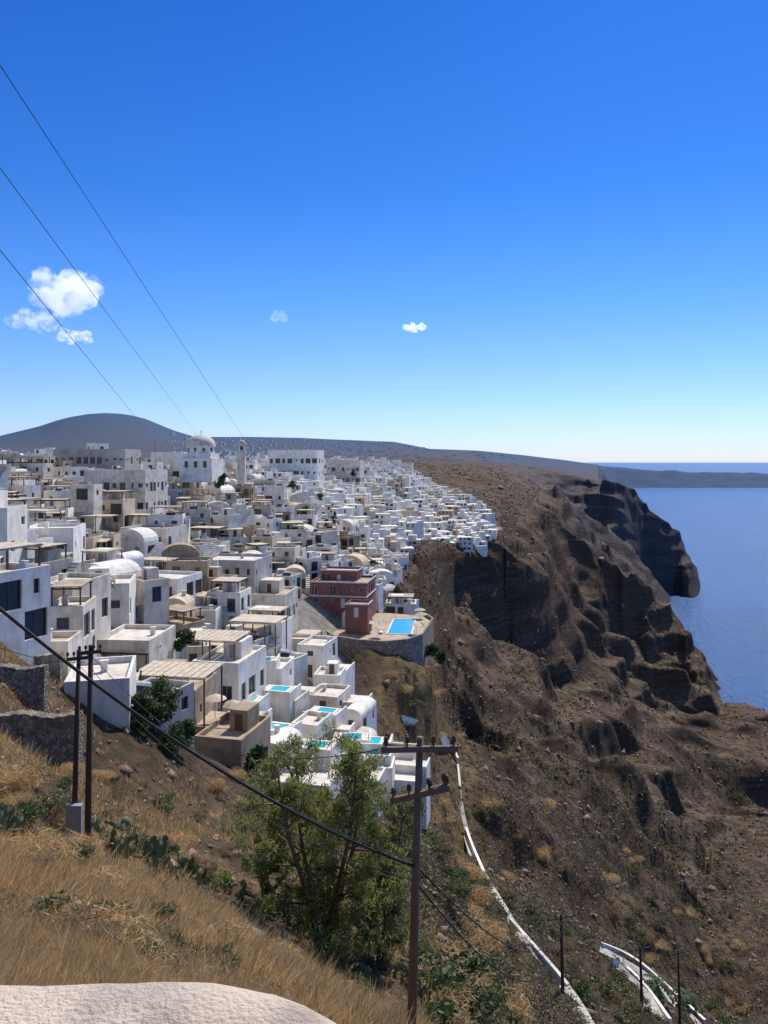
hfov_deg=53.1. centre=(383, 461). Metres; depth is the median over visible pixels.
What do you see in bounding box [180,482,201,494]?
house
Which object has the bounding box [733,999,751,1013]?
shrub
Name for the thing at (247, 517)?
house
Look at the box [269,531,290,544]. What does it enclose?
house
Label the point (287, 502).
house
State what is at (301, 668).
house
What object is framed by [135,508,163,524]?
house
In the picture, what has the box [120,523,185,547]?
house
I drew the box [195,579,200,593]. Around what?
window
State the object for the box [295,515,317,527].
house
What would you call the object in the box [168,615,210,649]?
house
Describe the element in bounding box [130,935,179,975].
shrub
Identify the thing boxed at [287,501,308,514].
house
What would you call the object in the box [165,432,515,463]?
distant village
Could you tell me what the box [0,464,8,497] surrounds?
house
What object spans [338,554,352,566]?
house
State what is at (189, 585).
window
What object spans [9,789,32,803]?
shrub
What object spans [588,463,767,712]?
sea
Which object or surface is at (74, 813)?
utility pole
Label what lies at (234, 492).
pergola
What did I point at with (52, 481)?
house
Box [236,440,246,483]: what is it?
bell tower
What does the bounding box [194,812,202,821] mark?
shrub
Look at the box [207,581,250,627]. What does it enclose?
house
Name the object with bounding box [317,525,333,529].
house
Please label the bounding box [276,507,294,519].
house
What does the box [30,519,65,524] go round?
house
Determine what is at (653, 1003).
path
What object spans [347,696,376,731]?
house
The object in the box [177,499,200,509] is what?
house
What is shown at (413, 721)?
parapet wall
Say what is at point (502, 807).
shrub
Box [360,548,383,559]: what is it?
house
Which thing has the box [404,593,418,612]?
house
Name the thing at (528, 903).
shrub
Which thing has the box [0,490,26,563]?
house
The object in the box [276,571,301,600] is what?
house
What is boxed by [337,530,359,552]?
house
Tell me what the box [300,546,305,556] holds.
house
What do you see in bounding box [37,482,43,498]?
house
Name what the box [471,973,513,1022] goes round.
shrub
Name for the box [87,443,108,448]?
house
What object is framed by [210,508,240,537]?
house
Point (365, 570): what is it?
house
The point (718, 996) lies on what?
shrub
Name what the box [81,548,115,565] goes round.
house
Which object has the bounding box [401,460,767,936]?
distant scrub
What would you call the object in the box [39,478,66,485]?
pergola
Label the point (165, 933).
shrub
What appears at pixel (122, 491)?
pergola
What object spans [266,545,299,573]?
house
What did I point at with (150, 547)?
window
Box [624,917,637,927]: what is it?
shrub
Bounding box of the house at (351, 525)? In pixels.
[343,519,357,531]
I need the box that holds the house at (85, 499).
[70,482,101,529]
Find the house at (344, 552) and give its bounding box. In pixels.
[339,549,347,554]
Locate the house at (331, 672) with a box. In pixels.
[313,660,345,686]
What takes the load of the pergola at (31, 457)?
on the house at (44, 470)
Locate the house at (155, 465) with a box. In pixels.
[143,462,162,469]
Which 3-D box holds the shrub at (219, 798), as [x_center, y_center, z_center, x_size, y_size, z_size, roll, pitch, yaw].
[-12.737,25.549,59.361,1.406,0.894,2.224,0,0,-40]
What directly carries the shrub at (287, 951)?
on the terrain at (612, 511)
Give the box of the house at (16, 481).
[9,472,34,484]
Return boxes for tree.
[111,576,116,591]
[115,654,141,680]
[122,691,169,731]
[137,675,182,731]
[157,718,197,757]
[174,628,195,658]
[209,720,434,987]
[213,473,227,490]
[233,778,313,919]
[243,743,267,777]
[287,480,297,489]
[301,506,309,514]
[319,743,433,970]
[330,511,337,523]
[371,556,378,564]
[393,586,403,592]
[424,642,439,659]
[436,649,447,665]
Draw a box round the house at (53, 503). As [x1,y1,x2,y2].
[46,501,68,506]
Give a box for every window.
[0,580,19,612]
[25,607,45,639]
[34,578,37,592]
[38,513,42,518]
[57,618,68,628]
[77,489,87,499]
[84,612,87,636]
[90,457,94,463]
[91,609,92,630]
[97,457,101,463]
[102,598,106,616]
[103,541,111,547]
[104,482,108,491]
[111,504,121,513]
[111,600,119,607]
[120,482,124,489]
[124,516,127,526]
[138,502,142,508]
[148,545,154,552]
[152,586,160,601]
[172,471,178,477]
[172,566,179,570]
[182,696,186,709]
[183,482,189,487]
[187,581,192,594]
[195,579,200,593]
[212,599,217,604]
[223,686,231,702]
[227,599,234,611]
[242,683,244,700]
[249,674,254,694]
[254,509,260,514]
[260,669,262,686]
[277,610,284,615]
[306,539,312,547]
[311,561,316,570]
[311,586,316,594]
[312,573,317,579]
[316,535,320,542]
[322,574,330,579]
[330,586,335,594]
[386,607,394,612]
[398,607,402,613]
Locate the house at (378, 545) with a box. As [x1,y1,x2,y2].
[368,539,381,550]
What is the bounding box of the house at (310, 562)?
[296,551,321,580]
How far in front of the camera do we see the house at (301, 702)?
99.61 m
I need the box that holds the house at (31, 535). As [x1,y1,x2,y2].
[27,529,36,558]
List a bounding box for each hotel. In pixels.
[53,448,140,469]
[84,468,167,513]
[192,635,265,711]
[309,575,375,617]
[320,566,362,580]
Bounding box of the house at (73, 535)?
[30,522,85,561]
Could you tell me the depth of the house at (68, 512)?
142.47 m
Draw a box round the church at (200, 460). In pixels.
[179,435,222,481]
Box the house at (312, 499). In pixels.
[309,496,319,503]
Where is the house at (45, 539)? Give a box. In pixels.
[37,535,52,548]
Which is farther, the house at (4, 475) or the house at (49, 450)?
the house at (49, 450)
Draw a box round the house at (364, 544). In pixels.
[362,542,370,548]
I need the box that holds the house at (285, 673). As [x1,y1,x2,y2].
[277,657,293,685]
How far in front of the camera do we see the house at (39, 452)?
228.67 m
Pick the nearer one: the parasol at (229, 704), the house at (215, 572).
the parasol at (229, 704)
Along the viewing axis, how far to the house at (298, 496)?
274.32 m
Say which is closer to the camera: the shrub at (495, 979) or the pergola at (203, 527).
the shrub at (495, 979)
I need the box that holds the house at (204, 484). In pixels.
[178,482,207,490]
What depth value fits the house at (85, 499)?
150.50 m
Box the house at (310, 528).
[296,524,313,535]
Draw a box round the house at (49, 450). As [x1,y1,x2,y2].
[44,448,54,454]
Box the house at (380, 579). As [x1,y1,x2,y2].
[370,571,385,605]
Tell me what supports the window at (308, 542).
in the house at (310, 540)
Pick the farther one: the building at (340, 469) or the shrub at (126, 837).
the building at (340, 469)
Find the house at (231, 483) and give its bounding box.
[226,481,236,485]
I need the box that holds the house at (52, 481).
[43,479,56,485]
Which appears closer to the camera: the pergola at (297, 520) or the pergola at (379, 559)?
the pergola at (297, 520)
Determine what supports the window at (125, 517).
in the house at (121, 506)
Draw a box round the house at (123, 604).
[88,565,135,627]
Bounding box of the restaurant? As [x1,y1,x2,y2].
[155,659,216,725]
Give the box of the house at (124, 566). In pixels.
[81,559,141,575]
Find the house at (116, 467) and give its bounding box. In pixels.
[112,465,122,468]
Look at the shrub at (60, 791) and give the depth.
34.15 m
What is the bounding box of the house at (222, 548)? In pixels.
[218,545,238,552]
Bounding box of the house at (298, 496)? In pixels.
[288,491,309,501]
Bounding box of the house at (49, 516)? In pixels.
[46,514,76,519]
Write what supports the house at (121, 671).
on the terrain at (612, 511)
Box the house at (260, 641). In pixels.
[250,631,279,655]
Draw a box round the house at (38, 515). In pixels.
[27,505,45,518]
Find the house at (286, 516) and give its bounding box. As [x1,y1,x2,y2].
[276,511,293,525]
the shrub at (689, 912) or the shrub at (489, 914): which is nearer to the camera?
the shrub at (489, 914)
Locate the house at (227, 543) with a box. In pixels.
[210,538,229,550]
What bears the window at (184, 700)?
in the house at (185, 709)
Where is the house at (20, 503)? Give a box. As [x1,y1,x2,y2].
[8,501,29,528]
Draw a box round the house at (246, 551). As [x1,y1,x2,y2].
[242,548,261,553]
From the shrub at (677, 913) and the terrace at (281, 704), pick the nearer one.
the terrace at (281, 704)
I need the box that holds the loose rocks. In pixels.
[0,459,767,1023]
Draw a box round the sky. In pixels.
[0,0,767,462]
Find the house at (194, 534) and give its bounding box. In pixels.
[190,528,206,539]
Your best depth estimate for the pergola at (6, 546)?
60.13 m
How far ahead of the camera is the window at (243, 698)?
91.45 m
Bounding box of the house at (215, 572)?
[208,566,237,590]
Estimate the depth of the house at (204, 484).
229.41 m
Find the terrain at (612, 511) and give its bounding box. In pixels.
[0,413,767,1023]
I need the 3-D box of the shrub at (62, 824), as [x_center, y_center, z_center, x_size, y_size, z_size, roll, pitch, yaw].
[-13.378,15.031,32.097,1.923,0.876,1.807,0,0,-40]
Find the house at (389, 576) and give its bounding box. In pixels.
[369,568,395,585]
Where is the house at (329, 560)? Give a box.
[321,554,341,565]
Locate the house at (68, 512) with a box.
[46,505,73,516]
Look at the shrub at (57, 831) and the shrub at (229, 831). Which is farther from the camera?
the shrub at (229, 831)
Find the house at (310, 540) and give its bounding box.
[306,530,314,551]
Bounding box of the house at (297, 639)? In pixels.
[292,634,312,651]
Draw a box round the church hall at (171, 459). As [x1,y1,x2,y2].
[151,451,186,468]
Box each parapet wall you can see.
[0,982,335,1023]
[401,715,458,763]
[457,764,460,787]
[465,827,484,876]
[509,917,568,985]
[601,942,705,1023]
[611,957,671,1023]
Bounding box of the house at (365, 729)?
[355,726,377,735]
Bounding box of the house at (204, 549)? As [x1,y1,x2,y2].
[188,542,218,556]
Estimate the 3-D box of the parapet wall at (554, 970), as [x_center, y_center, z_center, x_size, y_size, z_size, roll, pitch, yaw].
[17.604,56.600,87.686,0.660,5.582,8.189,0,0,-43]
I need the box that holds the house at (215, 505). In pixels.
[204,499,230,513]
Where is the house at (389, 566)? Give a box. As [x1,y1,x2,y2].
[385,562,393,574]
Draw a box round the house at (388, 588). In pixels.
[383,584,394,604]
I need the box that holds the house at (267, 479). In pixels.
[253,478,278,482]
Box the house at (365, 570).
[353,566,368,573]
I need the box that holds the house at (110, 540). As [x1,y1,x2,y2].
[91,533,120,553]
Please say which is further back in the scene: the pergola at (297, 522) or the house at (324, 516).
the house at (324, 516)
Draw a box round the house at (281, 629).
[244,606,291,650]
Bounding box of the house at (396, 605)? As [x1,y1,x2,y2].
[385,594,415,614]
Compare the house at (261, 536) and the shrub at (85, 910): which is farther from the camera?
the house at (261, 536)
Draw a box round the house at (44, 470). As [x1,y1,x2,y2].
[17,463,52,477]
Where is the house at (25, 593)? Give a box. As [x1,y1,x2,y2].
[0,560,50,665]
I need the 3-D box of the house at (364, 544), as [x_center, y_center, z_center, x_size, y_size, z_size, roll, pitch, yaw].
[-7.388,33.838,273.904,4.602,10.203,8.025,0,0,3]
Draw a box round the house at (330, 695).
[310,683,350,708]
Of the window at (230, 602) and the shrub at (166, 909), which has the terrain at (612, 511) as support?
the shrub at (166, 909)
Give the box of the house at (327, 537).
[311,528,336,544]
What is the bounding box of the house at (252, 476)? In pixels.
[246,473,264,479]
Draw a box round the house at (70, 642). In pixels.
[51,628,82,680]
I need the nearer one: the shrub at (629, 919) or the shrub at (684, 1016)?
the shrub at (684, 1016)
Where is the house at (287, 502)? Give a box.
[285,498,297,506]
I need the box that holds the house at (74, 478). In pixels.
[63,475,83,480]
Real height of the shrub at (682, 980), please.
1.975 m
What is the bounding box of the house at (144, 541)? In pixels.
[116,527,162,565]
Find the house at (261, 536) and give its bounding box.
[251,529,276,547]
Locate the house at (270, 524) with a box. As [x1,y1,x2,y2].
[255,516,281,532]
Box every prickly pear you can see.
[0,802,79,846]
[83,816,186,878]
[150,846,247,906]
[224,877,310,933]
[226,902,311,963]
[306,946,389,990]
[384,958,453,1023]
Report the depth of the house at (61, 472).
198.17 m
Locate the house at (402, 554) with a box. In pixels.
[388,553,407,556]
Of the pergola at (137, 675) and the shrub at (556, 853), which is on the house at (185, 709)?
the pergola at (137, 675)
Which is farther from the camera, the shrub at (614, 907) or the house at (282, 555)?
the house at (282, 555)
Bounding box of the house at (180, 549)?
[162,542,199,569]
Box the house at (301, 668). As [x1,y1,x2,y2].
[269,649,307,685]
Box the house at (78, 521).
[66,520,91,534]
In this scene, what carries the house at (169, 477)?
on the terrain at (612, 511)
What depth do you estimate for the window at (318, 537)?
217.31 m
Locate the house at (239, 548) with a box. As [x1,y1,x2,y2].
[230,544,247,552]
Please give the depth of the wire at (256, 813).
21.03 m
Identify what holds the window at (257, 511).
in the house at (267, 510)
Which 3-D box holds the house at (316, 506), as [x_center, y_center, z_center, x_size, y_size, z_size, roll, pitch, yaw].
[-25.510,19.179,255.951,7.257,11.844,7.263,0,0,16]
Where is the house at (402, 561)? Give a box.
[391,556,407,568]
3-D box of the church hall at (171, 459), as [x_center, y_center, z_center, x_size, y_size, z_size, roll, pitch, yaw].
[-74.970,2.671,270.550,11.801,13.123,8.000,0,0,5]
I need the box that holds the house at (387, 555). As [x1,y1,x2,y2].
[379,549,394,558]
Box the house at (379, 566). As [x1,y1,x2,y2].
[369,563,384,569]
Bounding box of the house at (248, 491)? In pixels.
[232,484,254,501]
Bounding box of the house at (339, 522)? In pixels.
[334,519,342,529]
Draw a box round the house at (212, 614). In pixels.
[195,605,221,629]
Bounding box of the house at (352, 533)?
[348,531,357,534]
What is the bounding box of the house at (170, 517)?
[148,511,189,542]
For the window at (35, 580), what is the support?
in the house at (25, 593)
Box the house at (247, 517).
[231,504,254,526]
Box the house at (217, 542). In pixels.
[186,538,220,545]
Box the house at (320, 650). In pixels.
[297,635,337,682]
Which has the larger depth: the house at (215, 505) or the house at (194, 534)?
the house at (215, 505)
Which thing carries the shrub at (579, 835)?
on the terrain at (612, 511)
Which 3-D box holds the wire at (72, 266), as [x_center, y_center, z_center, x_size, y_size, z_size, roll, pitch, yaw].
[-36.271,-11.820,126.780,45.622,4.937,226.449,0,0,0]
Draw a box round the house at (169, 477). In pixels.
[168,472,176,481]
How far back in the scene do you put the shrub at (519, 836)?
143.38 m
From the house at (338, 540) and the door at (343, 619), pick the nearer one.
the door at (343, 619)
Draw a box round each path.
[396,741,593,1023]
[599,946,700,1023]
[616,964,665,1020]
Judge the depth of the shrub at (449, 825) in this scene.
130.84 m
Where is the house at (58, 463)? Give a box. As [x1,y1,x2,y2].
[55,459,71,466]
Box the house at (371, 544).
[360,542,373,547]
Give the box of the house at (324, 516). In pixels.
[322,514,331,523]
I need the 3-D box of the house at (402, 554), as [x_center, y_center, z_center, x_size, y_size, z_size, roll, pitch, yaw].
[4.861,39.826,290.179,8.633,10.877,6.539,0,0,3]
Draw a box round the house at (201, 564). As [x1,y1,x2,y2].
[166,556,218,604]
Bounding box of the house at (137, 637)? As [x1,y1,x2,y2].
[97,624,175,680]
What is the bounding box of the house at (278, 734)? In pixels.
[271,724,301,776]
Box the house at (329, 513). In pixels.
[327,510,336,518]
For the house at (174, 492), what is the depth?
207.19 m
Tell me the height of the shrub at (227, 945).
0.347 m
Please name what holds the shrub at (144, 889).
on the terrain at (612, 511)
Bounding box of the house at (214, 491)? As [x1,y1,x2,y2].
[201,484,234,499]
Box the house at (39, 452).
[23,449,51,455]
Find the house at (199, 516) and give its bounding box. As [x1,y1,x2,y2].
[180,505,210,535]
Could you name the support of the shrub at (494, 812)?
on the terrain at (612, 511)
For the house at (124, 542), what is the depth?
138.75 m
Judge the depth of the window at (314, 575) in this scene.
183.39 m
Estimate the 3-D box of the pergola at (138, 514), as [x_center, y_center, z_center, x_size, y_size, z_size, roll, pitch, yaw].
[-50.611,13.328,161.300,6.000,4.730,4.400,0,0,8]
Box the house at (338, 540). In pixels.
[337,532,340,548]
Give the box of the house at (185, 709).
[136,677,193,747]
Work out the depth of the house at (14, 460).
201.47 m
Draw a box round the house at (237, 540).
[214,533,245,545]
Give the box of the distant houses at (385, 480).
[141,454,496,560]
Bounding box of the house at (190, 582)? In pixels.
[159,570,201,604]
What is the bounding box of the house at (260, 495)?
[257,492,263,498]
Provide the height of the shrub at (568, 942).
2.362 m
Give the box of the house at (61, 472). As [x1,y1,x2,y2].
[53,465,88,477]
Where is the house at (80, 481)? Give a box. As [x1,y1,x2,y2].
[57,480,83,484]
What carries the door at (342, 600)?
in the hotel at (334, 596)
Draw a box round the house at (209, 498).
[176,493,214,506]
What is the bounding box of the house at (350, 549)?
[347,547,356,553]
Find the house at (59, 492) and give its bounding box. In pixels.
[41,487,69,504]
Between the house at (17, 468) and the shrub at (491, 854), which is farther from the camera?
the house at (17, 468)
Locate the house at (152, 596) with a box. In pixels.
[136,566,168,624]
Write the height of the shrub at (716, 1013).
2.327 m
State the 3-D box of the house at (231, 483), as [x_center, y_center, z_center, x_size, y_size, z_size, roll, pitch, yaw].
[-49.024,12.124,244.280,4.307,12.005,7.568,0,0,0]
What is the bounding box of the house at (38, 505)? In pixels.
[30,502,46,508]
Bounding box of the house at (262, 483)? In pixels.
[253,478,277,491]
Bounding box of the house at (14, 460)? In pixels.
[6,458,23,465]
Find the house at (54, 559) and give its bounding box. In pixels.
[27,547,80,576]
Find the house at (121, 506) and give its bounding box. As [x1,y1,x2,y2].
[102,491,134,530]
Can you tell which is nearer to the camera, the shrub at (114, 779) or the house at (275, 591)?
the shrub at (114, 779)
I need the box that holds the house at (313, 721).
[291,710,332,739]
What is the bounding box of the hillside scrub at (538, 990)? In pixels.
[390,570,767,1023]
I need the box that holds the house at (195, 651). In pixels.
[179,628,208,661]
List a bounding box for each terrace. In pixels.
[194,710,267,733]
[228,708,271,729]
[256,693,269,710]
[263,683,300,722]
[266,653,279,685]
[271,721,301,734]
[273,772,339,801]
[283,755,314,772]
[294,684,319,694]
[302,706,346,727]
[302,737,340,772]
[319,767,385,817]
[326,613,433,666]
[330,722,354,740]
[333,729,370,752]
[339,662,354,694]
[343,693,372,706]
[348,734,392,751]
[364,753,393,764]
[373,756,394,802]
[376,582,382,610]
[393,742,415,759]
[394,773,414,818]
[395,757,429,829]
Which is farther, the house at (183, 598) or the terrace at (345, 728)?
the house at (183, 598)
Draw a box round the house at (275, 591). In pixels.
[251,577,297,633]
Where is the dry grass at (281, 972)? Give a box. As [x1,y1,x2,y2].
[0,634,449,1023]
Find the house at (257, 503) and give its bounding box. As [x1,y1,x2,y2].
[245,501,270,504]
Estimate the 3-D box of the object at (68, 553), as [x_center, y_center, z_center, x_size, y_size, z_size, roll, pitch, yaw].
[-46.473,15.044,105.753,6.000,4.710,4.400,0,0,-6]
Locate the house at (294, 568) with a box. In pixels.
[285,562,309,594]
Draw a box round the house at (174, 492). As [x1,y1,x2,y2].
[168,484,184,504]
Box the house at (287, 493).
[285,489,289,497]
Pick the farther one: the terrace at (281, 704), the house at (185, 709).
the terrace at (281, 704)
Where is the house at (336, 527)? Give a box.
[319,523,339,530]
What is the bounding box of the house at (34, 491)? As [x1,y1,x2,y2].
[9,485,40,504]
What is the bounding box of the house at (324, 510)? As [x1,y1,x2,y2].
[322,506,326,513]
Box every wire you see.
[0,65,256,457]
[0,168,189,424]
[0,250,154,440]
[0,607,414,867]
[0,647,81,662]
[80,666,405,758]
[92,656,411,860]
[92,669,410,879]
[419,885,561,981]
[420,869,561,951]
[566,918,639,977]
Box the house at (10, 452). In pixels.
[0,449,19,456]
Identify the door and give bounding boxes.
[189,653,196,661]
[308,665,311,677]
[320,701,325,706]
[341,599,344,607]
[342,611,344,626]
[354,608,357,617]
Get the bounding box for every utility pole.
[65,650,87,839]
[78,644,101,839]
[381,733,458,1023]
[547,913,575,994]
[628,945,651,1002]
[667,949,688,1023]
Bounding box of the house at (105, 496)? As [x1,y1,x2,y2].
[102,489,109,499]
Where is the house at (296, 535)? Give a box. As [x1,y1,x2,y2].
[280,524,305,546]
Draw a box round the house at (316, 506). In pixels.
[293,502,321,524]
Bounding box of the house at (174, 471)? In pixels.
[162,468,178,479]
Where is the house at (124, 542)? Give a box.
[110,533,127,552]
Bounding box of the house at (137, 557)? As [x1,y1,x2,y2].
[115,551,143,568]
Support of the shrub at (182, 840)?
on the terrain at (612, 511)
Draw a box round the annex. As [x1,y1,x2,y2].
[345,599,372,634]
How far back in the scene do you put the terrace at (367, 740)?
92.59 m
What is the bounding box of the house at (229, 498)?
[216,493,244,506]
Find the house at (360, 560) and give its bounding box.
[346,552,368,566]
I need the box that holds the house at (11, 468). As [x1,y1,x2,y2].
[7,464,15,474]
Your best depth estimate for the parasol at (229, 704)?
77.47 m
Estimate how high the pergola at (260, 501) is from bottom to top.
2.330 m
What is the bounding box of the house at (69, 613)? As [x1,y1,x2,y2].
[51,595,96,657]
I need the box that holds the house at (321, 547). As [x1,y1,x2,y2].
[307,543,337,557]
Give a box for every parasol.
[205,693,226,702]
[220,699,239,708]
[372,625,383,628]
[410,622,421,625]
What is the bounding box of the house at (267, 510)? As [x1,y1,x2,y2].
[254,504,274,517]
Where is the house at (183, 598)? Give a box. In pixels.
[169,590,194,617]
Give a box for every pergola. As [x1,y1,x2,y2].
[0,542,42,569]
[6,462,32,468]
[8,491,17,498]
[8,498,26,504]
[9,471,31,479]
[9,476,37,485]
[10,494,26,503]
[19,497,42,507]
[20,456,49,462]
[23,542,67,558]
[25,474,38,481]
[27,509,61,521]
[34,498,69,508]
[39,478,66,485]
[44,485,69,490]
[51,579,92,605]
[55,483,85,488]
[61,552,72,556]
[79,514,117,533]
[81,547,122,562]
[101,644,160,678]
[102,490,131,498]
[129,513,157,523]
[136,672,139,681]
[139,661,223,727]
[144,557,178,569]
[151,505,182,514]
[168,482,182,488]
[169,604,201,623]
[182,488,208,495]
[182,501,207,508]
[185,629,250,660]
[190,526,226,540]
[197,591,214,604]
[211,577,247,591]
[218,492,242,498]
[218,527,242,536]
[229,614,287,655]
[244,624,270,639]
[246,542,268,550]
[248,501,271,504]
[248,605,288,615]
[256,499,272,505]
[282,521,303,528]
[284,520,307,524]
[295,629,322,634]
[297,509,315,515]
[316,551,338,554]
[318,521,332,527]
[355,547,365,552]
[370,558,383,565]
[388,593,413,603]
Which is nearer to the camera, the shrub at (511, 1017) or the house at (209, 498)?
the shrub at (511, 1017)
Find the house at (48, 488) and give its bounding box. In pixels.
[44,486,54,490]
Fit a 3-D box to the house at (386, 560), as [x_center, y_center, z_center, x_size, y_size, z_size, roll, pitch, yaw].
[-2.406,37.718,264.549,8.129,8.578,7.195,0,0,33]
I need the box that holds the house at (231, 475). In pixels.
[227,472,236,479]
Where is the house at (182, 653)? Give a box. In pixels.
[176,639,187,658]
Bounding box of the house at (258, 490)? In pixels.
[255,487,261,496]
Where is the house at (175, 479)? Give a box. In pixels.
[171,478,179,487]
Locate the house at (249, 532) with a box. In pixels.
[242,524,259,544]
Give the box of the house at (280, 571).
[272,568,285,576]
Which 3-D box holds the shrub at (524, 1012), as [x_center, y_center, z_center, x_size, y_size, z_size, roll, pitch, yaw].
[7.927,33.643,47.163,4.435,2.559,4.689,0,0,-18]
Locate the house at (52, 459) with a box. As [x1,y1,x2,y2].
[19,454,54,466]
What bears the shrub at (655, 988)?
on the terrain at (612, 511)
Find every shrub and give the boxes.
[0,759,40,795]
[0,787,32,806]
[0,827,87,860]
[2,891,125,947]
[4,762,55,793]
[5,801,48,836]
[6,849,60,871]
[9,763,54,784]
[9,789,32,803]
[11,765,37,784]
[14,813,41,833]
[19,888,138,928]
[24,791,71,817]
[26,892,135,934]
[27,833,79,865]
[36,890,79,906]
[42,806,64,826]
[46,894,141,956]
[50,828,64,837]
[51,760,84,776]
[52,811,91,829]
[53,805,64,824]
[54,788,78,804]
[55,775,72,790]
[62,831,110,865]
[67,841,96,867]
[74,902,166,964]
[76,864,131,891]
[84,821,125,842]
[92,769,104,776]
[94,808,115,821]
[95,768,116,781]
[100,830,137,858]
[101,780,130,802]
[109,776,121,784]
[111,806,126,816]
[113,920,149,948]
[120,757,142,767]
[120,797,135,807]
[120,876,159,899]
[122,858,145,874]
[129,821,140,836]
[129,900,181,920]
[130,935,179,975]
[135,941,183,981]
[137,833,168,852]
[139,780,150,785]
[139,921,199,958]
[145,837,174,849]
[147,830,196,850]
[151,792,175,814]
[153,925,177,947]
[160,845,190,862]
[176,909,195,916]
[184,849,220,880]
[188,916,207,928]
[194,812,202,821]
[196,808,209,816]
[197,863,218,878]
[201,776,225,791]
[207,941,245,970]
[208,808,226,820]
[212,785,228,800]
[213,917,255,950]
[215,914,239,927]
[216,844,236,856]
[222,826,247,842]
[229,766,249,779]
[233,797,250,806]
[236,797,251,812]
[248,825,267,837]
[254,935,303,964]
[361,970,374,984]
[382,671,398,677]
[391,944,497,1008]
[393,684,412,693]
[395,962,431,979]
[399,971,407,984]
[407,723,420,731]
[409,699,425,708]
[412,668,420,672]
[417,984,473,1023]
[426,667,440,674]
[426,842,454,860]
[427,827,452,847]
[427,871,475,907]
[429,832,442,848]
[430,980,480,1023]
[434,688,444,697]
[436,936,493,987]
[437,797,451,807]
[438,732,446,738]
[439,866,468,881]
[444,820,455,832]
[445,814,458,823]
[450,867,470,885]
[451,854,486,881]
[456,911,511,956]
[457,980,509,1023]
[461,984,508,1023]
[462,877,492,904]
[466,881,493,909]
[467,901,488,925]
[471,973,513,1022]
[471,974,503,996]
[472,801,486,814]
[472,805,492,815]
[474,807,502,821]
[474,876,491,886]
[475,909,497,921]
[480,794,504,809]
[481,970,538,1023]
[482,850,499,860]
[484,796,507,813]
[485,912,519,937]
[486,878,517,898]
[487,974,506,994]
[493,891,517,907]
[494,1003,525,1023]
[495,963,525,1004]
[502,871,516,881]
[512,827,525,839]
[515,892,541,913]
[515,946,531,967]
[523,910,542,918]
[526,914,546,931]
[536,845,552,862]
[539,821,555,836]
[540,915,559,934]
[542,797,557,808]
[548,937,577,971]
[550,924,574,941]
[551,849,559,856]
[551,856,571,870]
[553,931,575,952]
[560,972,597,1005]
[573,828,583,838]
[577,932,596,946]
[586,969,617,1003]
[589,982,600,997]
[602,871,620,884]
[603,900,618,916]
[606,893,621,909]
[606,965,625,978]
[607,864,622,880]
[607,989,636,1019]
[608,971,633,993]
[613,999,644,1023]
[622,846,630,853]
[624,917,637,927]
[625,901,646,912]
[625,929,648,946]
[626,865,641,874]
[636,926,655,940]
[643,973,672,1005]
[645,952,658,963]
[646,891,659,902]
[650,866,661,875]
[651,917,666,929]
[653,938,672,950]
[664,955,676,964]
[670,986,700,1013]
[674,908,682,916]
[675,912,685,921]
[677,1005,687,1020]
[680,956,701,971]
[680,978,698,997]
[685,906,700,918]
[687,886,697,894]
[691,1003,704,1015]
[697,943,711,954]
[698,997,731,1023]
[702,1001,724,1017]
[704,954,712,964]
[707,957,717,971]
[707,983,724,1002]
[710,990,719,998]
[713,913,723,921]
[718,960,735,972]
[721,904,734,916]
[723,982,738,992]
[724,942,736,950]
[724,984,745,1005]
[725,996,734,1005]
[728,982,744,1001]
[731,939,745,950]
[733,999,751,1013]
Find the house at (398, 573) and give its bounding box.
[394,563,401,583]
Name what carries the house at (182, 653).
on the terrain at (612, 511)
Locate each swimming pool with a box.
[252,696,261,701]
[266,656,273,659]
[267,685,293,691]
[272,721,292,729]
[302,739,330,748]
[314,706,339,713]
[341,732,363,739]
[364,736,383,743]
[386,618,416,634]
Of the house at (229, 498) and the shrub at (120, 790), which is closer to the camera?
the shrub at (120, 790)
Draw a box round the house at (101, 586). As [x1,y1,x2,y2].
[51,572,110,638]
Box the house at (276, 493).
[264,483,284,506]
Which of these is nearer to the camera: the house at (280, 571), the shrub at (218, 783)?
the shrub at (218, 783)
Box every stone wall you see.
[0,663,48,712]
[0,709,82,784]
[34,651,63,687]
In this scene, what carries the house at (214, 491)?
on the terrain at (612, 511)
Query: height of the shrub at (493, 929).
3.083 m
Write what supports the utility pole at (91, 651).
on the terrain at (612, 511)
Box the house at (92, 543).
[86,532,102,559]
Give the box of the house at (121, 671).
[64,655,135,732]
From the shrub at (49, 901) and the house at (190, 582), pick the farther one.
the house at (190, 582)
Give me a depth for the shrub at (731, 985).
149.90 m
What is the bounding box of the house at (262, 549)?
[250,545,271,553]
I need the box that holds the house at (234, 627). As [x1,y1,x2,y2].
[210,624,248,648]
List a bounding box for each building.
[194,701,270,779]
[207,553,271,593]
[269,449,323,486]
[326,460,363,487]
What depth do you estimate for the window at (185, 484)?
222.13 m
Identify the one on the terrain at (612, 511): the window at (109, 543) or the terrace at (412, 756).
the terrace at (412, 756)
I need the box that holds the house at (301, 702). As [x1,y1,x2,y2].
[293,689,309,720]
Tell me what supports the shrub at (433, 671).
on the terrain at (612, 511)
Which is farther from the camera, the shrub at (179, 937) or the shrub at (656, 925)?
the shrub at (656, 925)
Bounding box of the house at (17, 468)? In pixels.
[16,466,27,473]
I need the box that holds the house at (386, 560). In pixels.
[384,558,392,562]

